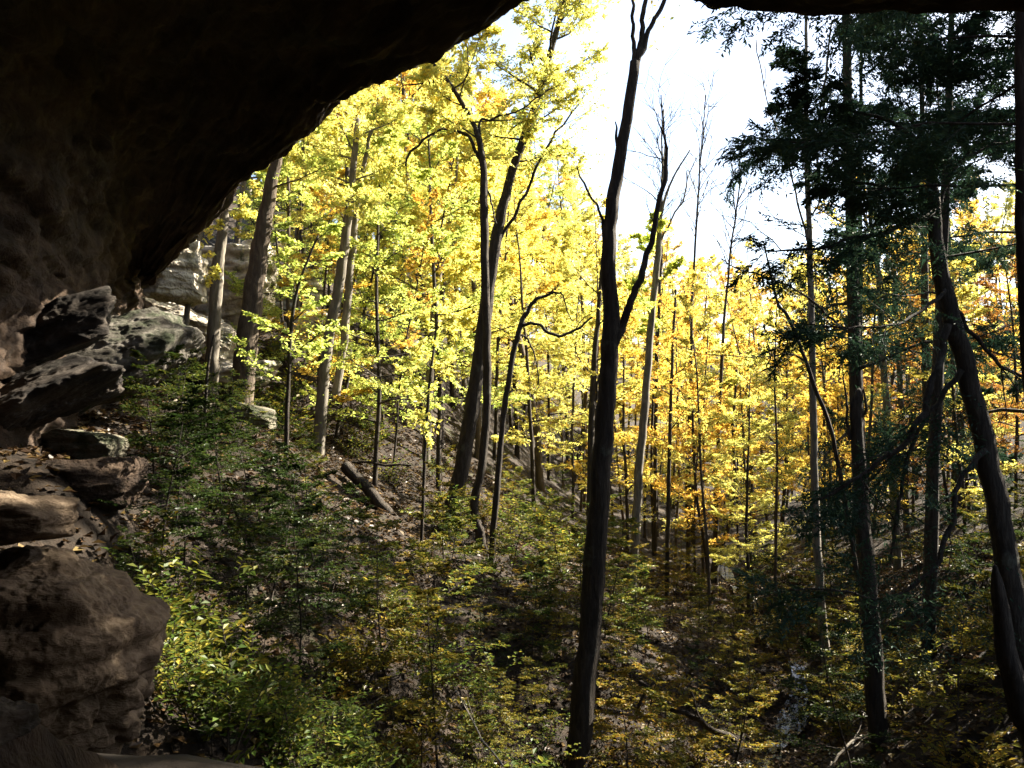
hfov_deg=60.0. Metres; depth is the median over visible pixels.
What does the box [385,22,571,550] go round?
crooked tree
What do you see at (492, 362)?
broadleaf tree
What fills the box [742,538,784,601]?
sapling
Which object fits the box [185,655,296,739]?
shrub
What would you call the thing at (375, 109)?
broadleaf tree
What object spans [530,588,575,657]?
sapling
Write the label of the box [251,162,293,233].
broadleaf tree
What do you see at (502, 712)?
sapling
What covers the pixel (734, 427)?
broadleaf tree
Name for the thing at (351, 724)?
shrub
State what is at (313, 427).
shrub
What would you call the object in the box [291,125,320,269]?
broadleaf tree
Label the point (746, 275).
broadleaf tree
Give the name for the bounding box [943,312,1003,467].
broadleaf tree
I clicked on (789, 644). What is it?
sapling
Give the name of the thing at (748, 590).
sapling
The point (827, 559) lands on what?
sapling
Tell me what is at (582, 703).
forked tree
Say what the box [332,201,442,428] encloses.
broadleaf tree
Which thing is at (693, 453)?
slender tree
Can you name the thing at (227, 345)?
rock outcrop
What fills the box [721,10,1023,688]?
hemlock
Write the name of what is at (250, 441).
sapling
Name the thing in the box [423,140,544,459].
broadleaf tree
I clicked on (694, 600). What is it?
sapling
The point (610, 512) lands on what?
sapling
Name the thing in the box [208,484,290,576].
sapling
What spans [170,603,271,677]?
shrub
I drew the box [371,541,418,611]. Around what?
sapling
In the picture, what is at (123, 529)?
sapling
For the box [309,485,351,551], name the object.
sapling
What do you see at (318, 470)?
sapling
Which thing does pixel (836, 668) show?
sapling
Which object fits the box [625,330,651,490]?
broadleaf tree
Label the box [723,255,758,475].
broadleaf tree
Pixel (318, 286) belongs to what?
rock outcrop
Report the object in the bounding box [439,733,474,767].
sapling
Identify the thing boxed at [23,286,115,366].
rock outcrop
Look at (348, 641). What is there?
shrub
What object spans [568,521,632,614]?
sapling
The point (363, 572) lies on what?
shrub
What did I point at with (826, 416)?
bent tree
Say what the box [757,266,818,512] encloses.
broadleaf tree
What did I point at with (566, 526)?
sapling
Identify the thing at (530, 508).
sapling
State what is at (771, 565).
sapling
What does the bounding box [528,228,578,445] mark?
broadleaf tree
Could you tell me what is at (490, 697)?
sapling
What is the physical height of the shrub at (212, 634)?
0.930 m
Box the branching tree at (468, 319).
[353,85,504,462]
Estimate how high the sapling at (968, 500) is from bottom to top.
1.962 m
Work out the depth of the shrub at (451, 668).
13.78 m
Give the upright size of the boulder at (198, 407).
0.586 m
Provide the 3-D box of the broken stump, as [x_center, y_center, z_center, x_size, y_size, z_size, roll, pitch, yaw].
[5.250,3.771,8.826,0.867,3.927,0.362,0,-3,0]
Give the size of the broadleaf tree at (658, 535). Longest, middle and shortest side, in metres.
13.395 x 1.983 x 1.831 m
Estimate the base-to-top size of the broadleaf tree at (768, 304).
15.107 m
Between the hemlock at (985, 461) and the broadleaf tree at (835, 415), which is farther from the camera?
the broadleaf tree at (835, 415)
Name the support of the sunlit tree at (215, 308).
on the forest floor at (150, 733)
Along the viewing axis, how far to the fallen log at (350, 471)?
21.36 m
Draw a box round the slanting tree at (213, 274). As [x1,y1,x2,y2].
[173,219,224,388]
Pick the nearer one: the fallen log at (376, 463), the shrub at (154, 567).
the shrub at (154, 567)
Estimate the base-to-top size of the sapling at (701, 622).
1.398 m
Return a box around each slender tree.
[557,235,642,529]
[632,256,713,595]
[652,368,734,584]
[856,54,862,380]
[863,233,920,537]
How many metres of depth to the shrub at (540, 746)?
13.46 m
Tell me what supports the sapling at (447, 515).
on the forest floor at (150, 733)
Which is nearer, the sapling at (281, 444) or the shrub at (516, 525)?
the sapling at (281, 444)
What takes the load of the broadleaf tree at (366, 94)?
on the forest floor at (150, 733)
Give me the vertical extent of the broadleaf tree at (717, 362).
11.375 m
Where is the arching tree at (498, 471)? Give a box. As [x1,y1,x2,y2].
[488,278,602,567]
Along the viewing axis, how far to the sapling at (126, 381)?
13.04 m
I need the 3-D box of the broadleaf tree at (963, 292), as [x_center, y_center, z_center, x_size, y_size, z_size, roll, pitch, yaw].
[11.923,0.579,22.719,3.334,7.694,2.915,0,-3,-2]
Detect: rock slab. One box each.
[0,490,79,545]
[0,724,118,767]
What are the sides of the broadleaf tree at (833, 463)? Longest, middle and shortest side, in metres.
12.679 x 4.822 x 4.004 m
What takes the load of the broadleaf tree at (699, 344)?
on the forest floor at (150, 733)
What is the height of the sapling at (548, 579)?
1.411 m
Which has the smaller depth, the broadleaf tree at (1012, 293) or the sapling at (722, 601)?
the sapling at (722, 601)
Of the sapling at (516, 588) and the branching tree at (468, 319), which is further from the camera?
the branching tree at (468, 319)
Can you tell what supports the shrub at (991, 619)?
on the forest floor at (150, 733)
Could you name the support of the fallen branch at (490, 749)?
on the forest floor at (150, 733)
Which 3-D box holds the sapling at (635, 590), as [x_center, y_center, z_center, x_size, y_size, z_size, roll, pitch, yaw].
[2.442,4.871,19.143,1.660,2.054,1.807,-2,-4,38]
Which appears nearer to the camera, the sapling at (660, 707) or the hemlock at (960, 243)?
the sapling at (660, 707)
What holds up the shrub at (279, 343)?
on the forest floor at (150, 733)
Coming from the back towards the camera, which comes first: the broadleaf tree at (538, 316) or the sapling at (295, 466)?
the broadleaf tree at (538, 316)
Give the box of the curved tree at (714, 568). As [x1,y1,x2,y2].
[694,341,782,584]
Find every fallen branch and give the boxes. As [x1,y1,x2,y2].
[455,690,503,766]
[637,679,657,708]
[829,725,862,766]
[883,589,929,708]
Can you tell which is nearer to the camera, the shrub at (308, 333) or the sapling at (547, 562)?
the sapling at (547, 562)
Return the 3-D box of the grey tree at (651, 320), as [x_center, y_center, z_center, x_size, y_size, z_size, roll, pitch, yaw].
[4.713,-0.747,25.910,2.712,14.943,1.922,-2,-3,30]
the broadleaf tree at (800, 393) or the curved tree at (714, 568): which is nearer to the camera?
the curved tree at (714, 568)
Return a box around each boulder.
[0,545,170,754]
[0,697,40,745]
[41,429,129,459]
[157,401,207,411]
[223,402,276,429]
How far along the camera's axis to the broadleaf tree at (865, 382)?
35.34 m
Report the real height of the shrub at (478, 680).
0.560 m
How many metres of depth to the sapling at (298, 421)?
19.32 m
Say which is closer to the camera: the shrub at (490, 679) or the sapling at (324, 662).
the sapling at (324, 662)
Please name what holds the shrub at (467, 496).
on the forest floor at (150, 733)
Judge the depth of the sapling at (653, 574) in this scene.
22.79 m
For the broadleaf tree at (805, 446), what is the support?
on the forest floor at (150, 733)
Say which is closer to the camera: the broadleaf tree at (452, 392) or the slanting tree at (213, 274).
the slanting tree at (213, 274)
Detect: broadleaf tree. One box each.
[224,165,311,373]
[231,127,328,271]
[231,169,310,327]
[232,140,298,234]
[234,170,312,243]
[241,117,336,241]
[241,148,328,258]
[249,159,326,395]
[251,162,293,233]
[252,108,356,273]
[267,185,376,402]
[270,125,336,310]
[275,144,324,240]
[281,202,340,252]
[290,125,357,286]
[290,126,333,311]
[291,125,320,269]
[292,81,395,372]
[295,126,458,486]
[296,126,344,308]
[311,85,405,311]
[311,170,409,437]
[326,110,425,358]
[330,84,387,280]
[331,179,395,316]
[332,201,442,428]
[334,45,493,398]
[337,219,388,317]
[340,107,532,491]
[354,74,437,331]
[359,111,474,412]
[361,236,425,356]
[370,75,426,333]
[370,187,440,472]
[379,48,512,450]
[384,67,517,411]
[384,71,438,351]
[391,141,472,382]
[411,91,476,416]
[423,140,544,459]
[423,199,456,330]
[423,215,529,389]
[424,165,480,409]
[425,93,514,396]
[434,152,546,460]
[439,66,567,492]
[446,286,518,376]
[455,234,525,415]
[466,230,546,445]
[469,287,545,407]
[472,194,588,501]
[480,144,556,458]
[491,87,512,217]
[502,114,547,347]
[506,93,572,372]
[513,144,571,436]
[516,231,581,481]
[522,219,591,462]
[523,209,641,507]
[526,230,552,406]
[528,138,595,397]
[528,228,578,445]
[533,279,601,519]
[537,191,595,368]
[538,262,576,426]
[541,310,628,502]
[546,286,595,490]
[546,291,572,485]
[550,154,603,375]
[567,277,667,549]
[570,198,623,439]
[572,270,601,511]
[577,242,637,453]
[579,383,649,527]
[582,231,617,327]
[585,216,611,468]
[594,250,627,534]
[612,330,654,460]
[612,355,706,532]
[614,292,697,538]
[616,233,638,331]
[616,260,624,286]
[616,294,662,455]
[617,273,638,384]
[618,219,682,555]
[622,250,647,375]
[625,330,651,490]
[626,220,670,370]
[627,301,653,400]
[634,280,670,356]
[636,288,664,536]
[643,239,695,391]
[643,285,702,496]
[644,294,732,544]
[648,337,688,532]
[649,306,716,545]
[654,279,676,390]
[655,367,740,582]
[657,280,697,563]
[657,300,728,522]
[659,241,688,508]
[665,328,687,523]
[668,271,731,636]
[675,283,699,491]
[677,260,716,406]
[677,299,705,386]
[679,260,716,339]
[679,304,727,494]
[680,264,735,579]
[680,371,736,473]
[682,254,734,470]
[698,266,723,365]
[701,303,741,566]
[701,323,797,535]
[701,354,795,602]
[703,345,791,621]
[705,385,765,556]
[706,327,731,509]
[713,267,765,545]
[713,345,757,486]
[715,364,747,528]
[716,400,742,501]
[718,293,749,499]
[719,274,771,420]
[719,342,754,512]
[722,264,738,337]
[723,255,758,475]
[724,273,763,352]
[727,279,773,554]
[728,238,774,536]
[730,304,761,522]
[741,274,771,339]
[741,379,809,531]
[743,266,792,433]
[745,295,835,546]
[749,285,799,643]
[752,318,834,529]
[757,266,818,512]
[763,340,809,494]
[770,291,801,508]
[771,258,792,320]
[774,288,877,546]
[774,331,851,493]
[785,255,807,318]
[789,277,828,480]
[792,257,875,535]
[793,306,870,478]
[794,314,816,443]
[795,362,834,491]
[797,220,848,550]
[797,269,915,571]
[798,275,907,446]
[805,310,850,566]
[818,300,879,439]
[820,367,876,477]
[824,283,869,386]
[826,365,874,483]
[830,258,923,533]
[853,215,913,596]
[863,229,934,398]
[863,291,951,526]
[863,325,924,483]
[865,268,947,498]
[867,314,923,488]
[891,260,1009,519]
[898,247,1005,519]
[898,257,1022,543]
[908,240,1014,495]
[913,264,978,480]
[934,219,1003,327]
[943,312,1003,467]
[946,294,995,450]
[952,202,972,278]
[953,175,1005,324]
[954,237,1023,509]
[956,206,995,287]
[965,297,1022,437]
[966,254,1018,439]
[977,196,1010,314]
[985,289,1023,414]
[986,267,1023,446]
[987,335,1023,433]
[988,182,1015,299]
[989,212,1023,423]
[990,306,1023,434]
[994,177,1017,302]
[994,226,1014,306]
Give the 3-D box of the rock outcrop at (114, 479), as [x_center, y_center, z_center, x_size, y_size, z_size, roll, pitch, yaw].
[-5.395,1.210,10.639,1.769,0.695,1.391,0,-3,0]
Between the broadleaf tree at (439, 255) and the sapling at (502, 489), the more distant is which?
the broadleaf tree at (439, 255)
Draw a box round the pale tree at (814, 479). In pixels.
[634,0,849,721]
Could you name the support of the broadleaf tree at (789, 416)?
on the forest floor at (150, 733)
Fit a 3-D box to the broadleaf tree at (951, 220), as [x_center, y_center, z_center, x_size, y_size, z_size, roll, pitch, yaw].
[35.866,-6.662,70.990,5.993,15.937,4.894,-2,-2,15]
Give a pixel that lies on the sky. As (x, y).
(739, 74)
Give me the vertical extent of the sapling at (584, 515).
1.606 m
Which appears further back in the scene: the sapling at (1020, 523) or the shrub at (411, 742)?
the sapling at (1020, 523)
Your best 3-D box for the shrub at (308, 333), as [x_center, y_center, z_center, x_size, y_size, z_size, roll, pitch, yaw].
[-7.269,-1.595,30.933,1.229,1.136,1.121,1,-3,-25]
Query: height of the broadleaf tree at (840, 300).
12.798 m
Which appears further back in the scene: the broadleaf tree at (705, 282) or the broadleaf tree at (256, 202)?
the broadleaf tree at (705, 282)
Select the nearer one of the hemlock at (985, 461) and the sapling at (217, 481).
the hemlock at (985, 461)
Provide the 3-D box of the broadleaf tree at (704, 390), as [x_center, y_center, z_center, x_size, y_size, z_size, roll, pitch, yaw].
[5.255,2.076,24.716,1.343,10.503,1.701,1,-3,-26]
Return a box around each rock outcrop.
[0,354,125,430]
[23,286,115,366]
[36,456,149,511]
[66,307,204,413]
[137,240,208,306]
[141,297,235,360]
[184,359,282,387]
[194,239,279,328]
[274,270,326,311]
[284,310,352,362]
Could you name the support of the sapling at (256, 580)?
on the forest floor at (150, 733)
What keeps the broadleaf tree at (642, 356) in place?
on the forest floor at (150, 733)
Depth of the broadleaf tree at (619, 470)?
40.19 m
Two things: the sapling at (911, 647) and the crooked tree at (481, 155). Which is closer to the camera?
the sapling at (911, 647)
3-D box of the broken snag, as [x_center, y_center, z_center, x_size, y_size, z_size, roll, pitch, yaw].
[5.545,3.109,13.854,0.649,6.468,0.357,0,-3,0]
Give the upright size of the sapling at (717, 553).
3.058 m
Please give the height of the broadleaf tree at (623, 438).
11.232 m
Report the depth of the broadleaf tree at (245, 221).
41.27 m
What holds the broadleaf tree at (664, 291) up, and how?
on the forest floor at (150, 733)
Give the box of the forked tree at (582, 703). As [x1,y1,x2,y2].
[566,0,719,767]
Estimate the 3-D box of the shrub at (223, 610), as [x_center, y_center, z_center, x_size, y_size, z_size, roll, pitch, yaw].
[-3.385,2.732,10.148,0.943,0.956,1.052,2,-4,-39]
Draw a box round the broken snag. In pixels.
[842,376,889,752]
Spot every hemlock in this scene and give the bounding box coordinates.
[687,2,1023,395]
[719,15,1019,613]
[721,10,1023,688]
[812,13,1016,663]
[822,13,1023,489]
[838,68,1022,518]
[841,11,1023,517]
[1005,354,1022,405]
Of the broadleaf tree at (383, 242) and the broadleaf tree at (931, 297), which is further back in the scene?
the broadleaf tree at (931, 297)
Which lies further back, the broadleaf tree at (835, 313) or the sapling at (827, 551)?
the broadleaf tree at (835, 313)
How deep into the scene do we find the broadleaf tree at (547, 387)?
45.86 m
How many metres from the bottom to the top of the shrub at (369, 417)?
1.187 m
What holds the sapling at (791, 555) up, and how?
on the forest floor at (150, 733)
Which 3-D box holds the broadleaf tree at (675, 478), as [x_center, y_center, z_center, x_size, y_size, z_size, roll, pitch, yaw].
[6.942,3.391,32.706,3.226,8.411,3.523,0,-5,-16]
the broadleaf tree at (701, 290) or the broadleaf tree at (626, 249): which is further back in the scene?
the broadleaf tree at (626, 249)
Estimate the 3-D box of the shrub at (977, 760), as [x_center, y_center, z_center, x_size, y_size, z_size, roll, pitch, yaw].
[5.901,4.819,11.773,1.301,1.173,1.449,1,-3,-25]
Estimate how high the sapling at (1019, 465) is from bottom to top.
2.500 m
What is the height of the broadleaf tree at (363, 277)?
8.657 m
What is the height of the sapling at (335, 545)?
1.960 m
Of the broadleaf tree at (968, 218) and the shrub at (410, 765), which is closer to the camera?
the shrub at (410, 765)
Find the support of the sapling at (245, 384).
on the forest floor at (150, 733)
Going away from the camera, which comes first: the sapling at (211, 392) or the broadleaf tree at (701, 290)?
the sapling at (211, 392)
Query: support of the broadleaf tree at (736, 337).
on the forest floor at (150, 733)
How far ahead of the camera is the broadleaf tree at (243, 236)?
32.47 m
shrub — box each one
[102,509,215,596]
[119,507,183,590]
[127,559,206,671]
[128,545,257,652]
[135,563,198,673]
[146,592,217,712]
[154,616,309,758]
[154,632,220,707]
[159,589,270,690]
[167,629,292,724]
[168,616,289,728]
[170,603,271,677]
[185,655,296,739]
[186,579,261,658]
[208,671,323,767]
[220,632,287,687]
[233,663,332,765]
[251,665,330,747]
[254,363,313,417]
[254,377,320,438]
[256,644,335,722]
[256,666,320,740]
[258,331,286,360]
[259,693,357,767]
[267,331,309,360]
[283,746,330,767]
[285,677,406,752]
[286,682,373,763]
[293,410,334,436]
[293,715,385,767]
[294,322,319,351]
[297,722,397,767]
[298,756,371,767]
[302,652,365,708]
[311,710,418,767]
[318,611,401,682]
[333,598,436,677]
[334,359,368,383]
[335,407,408,451]
[336,428,370,459]
[336,554,403,609]
[344,713,428,767]
[347,402,391,430]
[359,444,413,487]
[364,706,449,767]
[378,737,401,767]
[395,669,457,734]
[398,481,470,531]
[405,617,487,698]
[419,449,454,479]
[436,478,483,516]
[451,709,505,762]
[454,637,534,713]
[456,755,528,767]
[469,490,492,522]
[470,666,492,694]
[481,485,537,546]
[487,747,576,767]
[501,488,577,539]
[501,511,528,535]
[502,716,580,767]
[508,529,572,586]
[528,692,569,750]
[534,510,584,563]
[635,718,725,767]
[638,653,710,709]
[808,693,865,744]
[887,638,992,710]
[890,705,1019,767]
[891,621,956,667]
[936,595,960,635]
[940,607,986,658]
[966,604,993,637]
[978,741,1023,767]
[1018,542,1023,574]
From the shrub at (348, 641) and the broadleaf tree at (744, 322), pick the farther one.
the broadleaf tree at (744, 322)
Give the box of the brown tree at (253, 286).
[229,128,344,404]
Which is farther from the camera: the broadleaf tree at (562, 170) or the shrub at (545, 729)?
the broadleaf tree at (562, 170)
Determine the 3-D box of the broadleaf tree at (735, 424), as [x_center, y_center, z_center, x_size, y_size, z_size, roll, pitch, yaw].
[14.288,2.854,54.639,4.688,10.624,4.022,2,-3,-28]
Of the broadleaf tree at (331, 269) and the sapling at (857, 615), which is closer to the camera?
the sapling at (857, 615)
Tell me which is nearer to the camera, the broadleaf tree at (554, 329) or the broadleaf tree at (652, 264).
the broadleaf tree at (554, 329)
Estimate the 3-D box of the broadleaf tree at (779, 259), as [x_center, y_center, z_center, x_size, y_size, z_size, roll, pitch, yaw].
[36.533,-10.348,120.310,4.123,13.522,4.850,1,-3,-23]
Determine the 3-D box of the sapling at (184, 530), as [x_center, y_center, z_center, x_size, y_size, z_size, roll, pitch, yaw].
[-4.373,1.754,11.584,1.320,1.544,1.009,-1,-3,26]
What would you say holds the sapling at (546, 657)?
on the forest floor at (150, 733)
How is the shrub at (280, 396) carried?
on the forest floor at (150, 733)
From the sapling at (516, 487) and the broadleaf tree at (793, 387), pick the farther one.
the broadleaf tree at (793, 387)
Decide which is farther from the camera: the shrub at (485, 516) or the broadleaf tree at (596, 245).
the broadleaf tree at (596, 245)
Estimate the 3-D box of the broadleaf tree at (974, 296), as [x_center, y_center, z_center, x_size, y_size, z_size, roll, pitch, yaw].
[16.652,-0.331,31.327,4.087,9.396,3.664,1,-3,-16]
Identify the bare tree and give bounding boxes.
[624,47,697,555]
[672,66,731,571]
[683,126,773,583]
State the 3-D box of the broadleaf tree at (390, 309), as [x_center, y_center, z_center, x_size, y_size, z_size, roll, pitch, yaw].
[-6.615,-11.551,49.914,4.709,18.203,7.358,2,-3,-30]
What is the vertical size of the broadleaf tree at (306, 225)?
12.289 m
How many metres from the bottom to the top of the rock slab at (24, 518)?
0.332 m
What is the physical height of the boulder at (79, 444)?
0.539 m
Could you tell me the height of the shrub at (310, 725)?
1.074 m
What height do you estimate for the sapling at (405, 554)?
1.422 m
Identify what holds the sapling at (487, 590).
on the forest floor at (150, 733)
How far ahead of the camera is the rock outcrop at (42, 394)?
10.81 m
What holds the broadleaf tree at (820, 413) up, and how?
on the forest floor at (150, 733)
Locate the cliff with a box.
[0,0,1023,449]
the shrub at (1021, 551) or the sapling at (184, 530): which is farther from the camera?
the shrub at (1021, 551)
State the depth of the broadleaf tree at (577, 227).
46.53 m
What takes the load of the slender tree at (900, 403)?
on the forest floor at (150, 733)
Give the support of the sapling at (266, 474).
on the forest floor at (150, 733)
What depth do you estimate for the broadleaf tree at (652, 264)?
93.28 m
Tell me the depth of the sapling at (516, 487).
34.94 m
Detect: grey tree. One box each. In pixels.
[623,110,704,602]
[811,152,933,571]
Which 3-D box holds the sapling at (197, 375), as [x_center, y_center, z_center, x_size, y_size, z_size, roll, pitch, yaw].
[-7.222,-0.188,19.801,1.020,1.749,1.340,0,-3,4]
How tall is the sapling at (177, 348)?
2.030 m
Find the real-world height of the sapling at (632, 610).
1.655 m
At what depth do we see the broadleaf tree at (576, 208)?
69.55 m
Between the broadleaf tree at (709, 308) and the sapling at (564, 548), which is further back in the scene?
the broadleaf tree at (709, 308)
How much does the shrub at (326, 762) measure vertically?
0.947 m
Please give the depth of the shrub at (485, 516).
27.27 m
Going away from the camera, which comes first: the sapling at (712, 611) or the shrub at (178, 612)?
the shrub at (178, 612)
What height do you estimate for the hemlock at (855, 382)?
27.911 m
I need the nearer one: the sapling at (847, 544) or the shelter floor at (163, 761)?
the shelter floor at (163, 761)
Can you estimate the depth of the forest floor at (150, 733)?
17.48 m
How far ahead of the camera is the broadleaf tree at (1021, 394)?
35.37 m
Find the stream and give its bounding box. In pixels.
[699,565,810,767]
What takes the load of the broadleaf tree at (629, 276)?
on the forest floor at (150, 733)
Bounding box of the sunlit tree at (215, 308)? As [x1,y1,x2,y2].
[204,172,257,397]
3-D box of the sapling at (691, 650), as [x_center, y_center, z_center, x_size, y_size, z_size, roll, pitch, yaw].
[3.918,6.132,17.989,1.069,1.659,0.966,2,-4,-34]
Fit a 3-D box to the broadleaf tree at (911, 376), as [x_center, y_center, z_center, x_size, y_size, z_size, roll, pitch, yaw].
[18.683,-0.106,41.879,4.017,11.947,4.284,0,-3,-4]
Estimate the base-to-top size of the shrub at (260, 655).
1.208 m
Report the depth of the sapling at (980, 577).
12.45 m
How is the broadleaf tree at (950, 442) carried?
on the forest floor at (150, 733)
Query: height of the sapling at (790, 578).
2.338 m
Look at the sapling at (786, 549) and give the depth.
28.39 m
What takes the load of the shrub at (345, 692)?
on the forest floor at (150, 733)
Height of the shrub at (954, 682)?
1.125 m
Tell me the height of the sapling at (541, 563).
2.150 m
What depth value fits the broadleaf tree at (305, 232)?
47.05 m
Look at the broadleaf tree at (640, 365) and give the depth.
58.30 m
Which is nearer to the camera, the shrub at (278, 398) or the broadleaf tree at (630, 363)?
the shrub at (278, 398)
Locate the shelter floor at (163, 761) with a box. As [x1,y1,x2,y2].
[97,753,263,767]
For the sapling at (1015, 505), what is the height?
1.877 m
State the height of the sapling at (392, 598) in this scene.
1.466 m
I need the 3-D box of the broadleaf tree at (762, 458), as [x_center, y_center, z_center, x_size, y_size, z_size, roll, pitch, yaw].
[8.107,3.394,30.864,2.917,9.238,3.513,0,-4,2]
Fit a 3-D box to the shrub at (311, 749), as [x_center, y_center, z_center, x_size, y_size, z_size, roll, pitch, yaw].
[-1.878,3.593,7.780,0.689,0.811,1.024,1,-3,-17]
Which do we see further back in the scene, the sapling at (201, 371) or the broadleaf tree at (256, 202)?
the broadleaf tree at (256, 202)
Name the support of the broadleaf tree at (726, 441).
on the forest floor at (150, 733)
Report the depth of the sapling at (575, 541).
19.75 m
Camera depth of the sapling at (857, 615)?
17.14 m
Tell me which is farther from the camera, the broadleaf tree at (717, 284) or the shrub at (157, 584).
the broadleaf tree at (717, 284)
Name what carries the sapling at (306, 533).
on the forest floor at (150, 733)
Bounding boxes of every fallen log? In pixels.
[340,461,399,518]
[352,460,411,466]
[639,680,736,742]
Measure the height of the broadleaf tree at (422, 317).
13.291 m
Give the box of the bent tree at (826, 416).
[690,232,859,599]
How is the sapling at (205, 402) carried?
on the forest floor at (150, 733)
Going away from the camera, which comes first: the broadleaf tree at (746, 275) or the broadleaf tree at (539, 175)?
the broadleaf tree at (539, 175)
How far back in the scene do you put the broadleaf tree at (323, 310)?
26.11 m
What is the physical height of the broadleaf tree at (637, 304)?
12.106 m
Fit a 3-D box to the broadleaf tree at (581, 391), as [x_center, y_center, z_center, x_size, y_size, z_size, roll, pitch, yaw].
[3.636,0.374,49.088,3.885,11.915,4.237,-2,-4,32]
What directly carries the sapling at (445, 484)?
on the forest floor at (150, 733)
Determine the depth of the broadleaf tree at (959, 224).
95.91 m
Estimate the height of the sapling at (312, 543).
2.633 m
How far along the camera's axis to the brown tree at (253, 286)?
21.50 m
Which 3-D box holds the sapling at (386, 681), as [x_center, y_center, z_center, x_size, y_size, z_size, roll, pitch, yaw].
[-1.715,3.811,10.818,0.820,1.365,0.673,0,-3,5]
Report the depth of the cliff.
10.47 m
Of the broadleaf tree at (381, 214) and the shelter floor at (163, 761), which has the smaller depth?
the shelter floor at (163, 761)
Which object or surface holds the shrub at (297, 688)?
on the forest floor at (150, 733)
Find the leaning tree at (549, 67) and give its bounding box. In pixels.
[443,0,621,520]
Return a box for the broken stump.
[990,564,1023,761]
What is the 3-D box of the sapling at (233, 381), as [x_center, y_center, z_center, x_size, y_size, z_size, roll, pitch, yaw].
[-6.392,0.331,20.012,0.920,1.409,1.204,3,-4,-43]
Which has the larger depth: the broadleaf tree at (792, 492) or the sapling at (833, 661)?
the broadleaf tree at (792, 492)
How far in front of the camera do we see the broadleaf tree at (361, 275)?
40.21 m
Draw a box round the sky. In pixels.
[251,0,1016,344]
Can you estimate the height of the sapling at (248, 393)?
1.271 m
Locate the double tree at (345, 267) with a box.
[283,92,422,456]
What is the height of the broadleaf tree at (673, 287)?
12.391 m
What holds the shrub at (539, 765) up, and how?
on the forest floor at (150, 733)
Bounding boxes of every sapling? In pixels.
[88,398,230,554]
[104,349,207,480]
[106,526,176,594]
[114,344,200,452]
[123,386,226,534]
[137,348,217,474]
[139,458,232,574]
[144,399,175,452]
[168,347,210,397]
[169,398,272,533]
[175,367,220,414]
[175,372,225,425]
[181,541,268,657]
[184,392,270,523]
[185,477,324,655]
[191,416,232,487]
[195,382,231,435]
[203,335,214,440]
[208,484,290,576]
[210,369,242,419]
[218,397,273,490]
[222,363,277,429]
[224,460,344,634]
[226,221,345,474]
[228,422,257,469]
[232,385,275,433]
[233,493,374,690]
[235,445,320,570]
[237,600,298,696]
[248,429,279,463]
[249,443,366,617]
[254,411,290,456]
[255,462,313,536]
[256,440,305,512]
[263,402,289,442]
[268,427,330,506]
[272,503,357,636]
[279,640,341,719]
[280,482,373,570]
[288,420,321,461]
[301,446,336,499]
[306,482,391,599]
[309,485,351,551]
[333,511,461,726]
[346,640,407,742]
[353,551,419,642]
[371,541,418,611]
[377,551,427,634]
[380,561,506,767]
[389,514,510,699]
[392,310,462,542]
[405,493,493,655]
[407,444,497,594]
[435,513,467,568]
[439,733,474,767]
[440,669,510,767]
[441,491,493,585]
[447,551,521,663]
[468,667,525,747]
[479,521,514,565]
[480,712,532,767]
[486,556,537,635]
[488,501,550,593]
[488,656,563,738]
[489,448,523,490]
[491,466,539,540]
[493,559,565,674]
[494,465,520,514]
[507,470,532,499]
[511,480,547,538]
[517,481,540,516]
[521,548,571,602]
[522,496,585,605]
[525,645,570,705]
[528,567,574,632]
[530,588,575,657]
[537,524,622,655]
[542,528,578,570]
[544,470,577,512]
[544,493,641,628]
[547,522,580,546]
[559,714,609,763]
[561,516,665,639]
[567,668,687,767]
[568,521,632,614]
[571,508,585,544]
[594,644,697,767]
[597,604,638,698]
[598,606,660,683]
[602,561,666,649]
[605,522,650,599]
[606,506,626,549]
[621,551,667,617]
[626,580,674,638]
[632,687,693,767]
[648,545,690,595]
[651,521,704,622]
[663,527,712,588]
[671,572,731,648]
[678,641,727,718]
[682,592,730,639]
[688,629,781,767]
[692,661,786,767]
[695,519,746,600]
[695,589,727,631]
[698,586,766,667]
[698,632,750,693]
[716,578,765,638]
[735,555,784,652]
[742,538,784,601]
[758,515,809,580]
[758,551,801,627]
[760,574,812,648]
[763,523,813,594]
[764,622,821,696]
[770,592,913,767]
[772,576,836,650]
[777,623,865,731]
[785,531,855,628]
[785,595,863,723]
[786,574,825,624]
[793,539,826,581]
[803,499,844,572]
[806,628,856,684]
[812,592,859,646]
[817,622,924,728]
[821,582,899,704]
[832,536,855,596]
[874,458,940,572]
[881,612,946,691]
[887,569,1006,743]
[903,486,960,554]
[929,523,993,617]
[938,491,1021,621]
[940,486,1020,592]
[941,483,990,556]
[956,546,1023,668]
[959,502,991,566]
[1008,447,1023,495]
[1009,471,1023,532]
[1011,467,1023,537]
[1014,497,1023,569]
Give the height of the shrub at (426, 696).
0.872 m
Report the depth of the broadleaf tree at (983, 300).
45.41 m
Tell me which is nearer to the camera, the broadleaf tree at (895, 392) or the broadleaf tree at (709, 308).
the broadleaf tree at (709, 308)
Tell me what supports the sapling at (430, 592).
on the forest floor at (150, 733)
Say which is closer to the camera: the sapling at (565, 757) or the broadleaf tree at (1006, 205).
the sapling at (565, 757)
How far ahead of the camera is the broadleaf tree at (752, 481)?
40.33 m
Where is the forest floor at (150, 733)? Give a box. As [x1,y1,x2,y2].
[0,183,1023,767]
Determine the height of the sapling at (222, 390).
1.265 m
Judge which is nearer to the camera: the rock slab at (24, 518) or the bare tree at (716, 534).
the rock slab at (24, 518)
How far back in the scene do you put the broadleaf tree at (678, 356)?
39.36 m
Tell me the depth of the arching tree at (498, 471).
19.98 m
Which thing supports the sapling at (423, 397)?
on the forest floor at (150, 733)
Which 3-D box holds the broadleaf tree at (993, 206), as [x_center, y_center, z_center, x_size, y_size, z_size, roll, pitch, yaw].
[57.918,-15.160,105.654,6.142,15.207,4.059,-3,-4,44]

